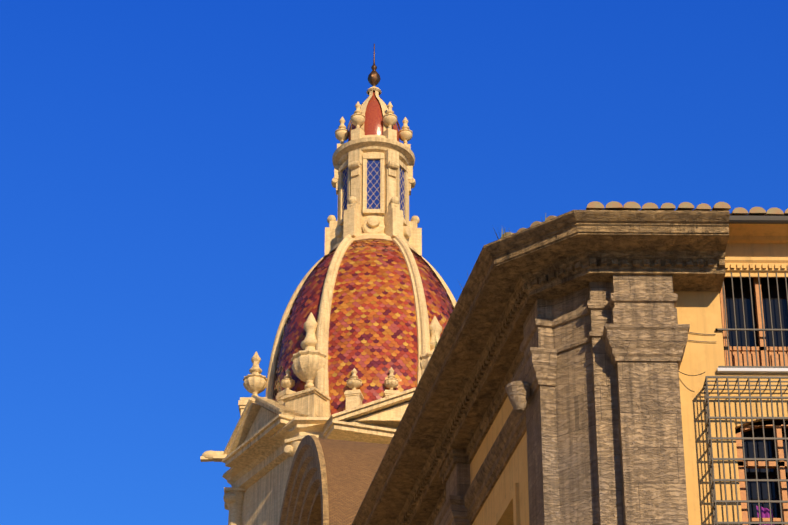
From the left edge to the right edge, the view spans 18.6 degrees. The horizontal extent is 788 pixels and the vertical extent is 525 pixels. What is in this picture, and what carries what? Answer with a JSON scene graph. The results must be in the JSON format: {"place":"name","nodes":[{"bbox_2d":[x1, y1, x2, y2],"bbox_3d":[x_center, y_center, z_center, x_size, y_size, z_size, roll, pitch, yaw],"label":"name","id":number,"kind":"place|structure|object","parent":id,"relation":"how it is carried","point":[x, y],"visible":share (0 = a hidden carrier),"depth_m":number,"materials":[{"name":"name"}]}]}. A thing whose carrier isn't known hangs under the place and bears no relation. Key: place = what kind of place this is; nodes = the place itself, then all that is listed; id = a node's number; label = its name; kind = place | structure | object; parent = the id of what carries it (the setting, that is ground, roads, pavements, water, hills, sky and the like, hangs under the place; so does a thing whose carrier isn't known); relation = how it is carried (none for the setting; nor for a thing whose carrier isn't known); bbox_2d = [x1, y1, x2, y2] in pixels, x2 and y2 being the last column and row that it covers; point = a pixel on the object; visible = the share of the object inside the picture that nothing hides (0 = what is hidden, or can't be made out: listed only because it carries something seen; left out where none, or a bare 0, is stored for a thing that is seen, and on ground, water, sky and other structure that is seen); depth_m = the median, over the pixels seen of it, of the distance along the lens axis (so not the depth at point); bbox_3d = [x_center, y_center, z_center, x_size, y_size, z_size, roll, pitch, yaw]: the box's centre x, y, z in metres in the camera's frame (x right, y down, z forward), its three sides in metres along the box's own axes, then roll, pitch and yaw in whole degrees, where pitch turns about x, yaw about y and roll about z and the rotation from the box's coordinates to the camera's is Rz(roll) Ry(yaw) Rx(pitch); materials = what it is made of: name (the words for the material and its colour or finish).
{"place":"outdoors","nodes":[
{"label":"outdoors","id":0,"kind":"place"},
{"bbox_2d":[200,86,456,524],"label":"ornamental stonework","id":1,"kind":"object","parent":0,"point":[259,472],"visible":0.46,"depth_m":70.59,"materials":[{"name":"beige stone"}]},
{"bbox_2d":[272,238,453,414],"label":"dome roof tiles","id":2,"kind":"object","parent":1,"relation":"on","point":[372,343],"visible":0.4,"depth_m":71.39,"materials":[{"name":"tile"}]},
{"bbox_2d":[342,160,404,217],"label":"window lattice","id":3,"kind":"object","parent":1,"relation":"on","point":[374,186],"visible":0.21,"depth_m":75.76,"materials":[{"name":"metal"}]},
{"bbox_2d":[342,160,404,218],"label":"lantern glass","id":4,"kind":"object","parent":1,"relation":"in","point":[372,183],"visible":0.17,"depth_m":75.70,"materials":[{"name":"blue glass"}]},
{"bbox_2d":[348,90,399,141],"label":"cupola tiles","id":5,"kind":"object","parent":1,"relation":"attached to","point":[373,123],"visible":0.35,"depth_m":77.10,"materials":[{"name":"red tile"}]},
{"bbox_2d":[368,44,380,86],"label":"finial","id":6,"kind":"object","parent":1,"relation":"on","point":[374,78],"visible":0.9,"depth_m":78.60,"materials":[{"name":"brown metal"}]},
{"bbox_2d":[318,438,388,524],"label":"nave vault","id":7,"kind":"object","parent":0,"point":[352,468],"depth_m":51.09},
{"bbox_2d":[0,0,787,524],"label":"sky","id":8,"kind":"structure","parent":0,"point":[167,193],"materials":[{"name":"blue"}]},
{"label":"ground","id":9,"kind":"structure","parent":0,"visible":0},
{"bbox_2d":[470,396,528,524],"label":"yellow walls","id":10,"kind":"structure","parent":9,"relation":"on","point":[506,502],"depth_m":35.97,"materials":[{"name":"paint"}]},
{"bbox_2d":[434,275,689,524],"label":"stone pier","id":11,"kind":"structure","parent":9,"relation":"on","point":[592,388],"depth_m":33.01,"materials":[{"name":"grey stone"}]},
{"bbox_2d":[351,210,729,524],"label":"cornice","id":12,"kind":"structure","parent":11,"relation":"attached to","point":[457,401],"depth_m":35.35,"materials":[{"name":"stone"}]},
{"bbox_2d":[434,215,545,346],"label":"weeds","id":13,"kind":"object","parent":12,"relation":"on","point":[467,272],"visible":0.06,"depth_m":34.25,"materials":[{"name":"brown plant"}]},
{"bbox_2d":[673,224,787,524],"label":"yellow walls","id":14,"kind":"structure","parent":9,"relation":"on","point":[755,249],"depth_m":33.35,"materials":[{"name":"paint"}]},
{"bbox_2d":[679,215,787,524],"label":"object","id":15,"kind":"object","parent":14,"relation":"attached to","point":[737,219],"depth_m":33.22,"materials":[{"name":"beige paint"}]},
{"bbox_2d":[756,505,774,524],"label":"flowers","id":16,"kind":"object","parent":15,"relation":"attached to","point":[764,512],"visible":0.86,"depth_m":32.50,"materials":[{"name":"purple"}]},
{"bbox_2d":[717,368,787,373],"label":"sill","id":17,"kind":"structure","parent":14,"relation":"attached to","point":[756,370],"depth_m":33.39,"materials":[{"name":"white stone"}]},
{"bbox_3d":[3.893,13.015,38.923,13.841,20.608,23.299,0,-30,-1],"label":"roof deck","id":18,"kind":"object","parent":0,"visible":0},
{"bbox_2d":[279,435,328,524],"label":"nave arch","id":19,"kind":"structure","parent":18,"relation":"on","point":[305,500],"depth_m":54.49,"materials":[{"name":"beige stone"}]},
{"bbox_2d":[502,201,787,237],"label":"roof tiles","id":20,"kind":"object","parent":18,"relation":"on","point":[688,206],"visible":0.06,"depth_m":33.36,"materials":[{"name":"ceramic"}]}
]}

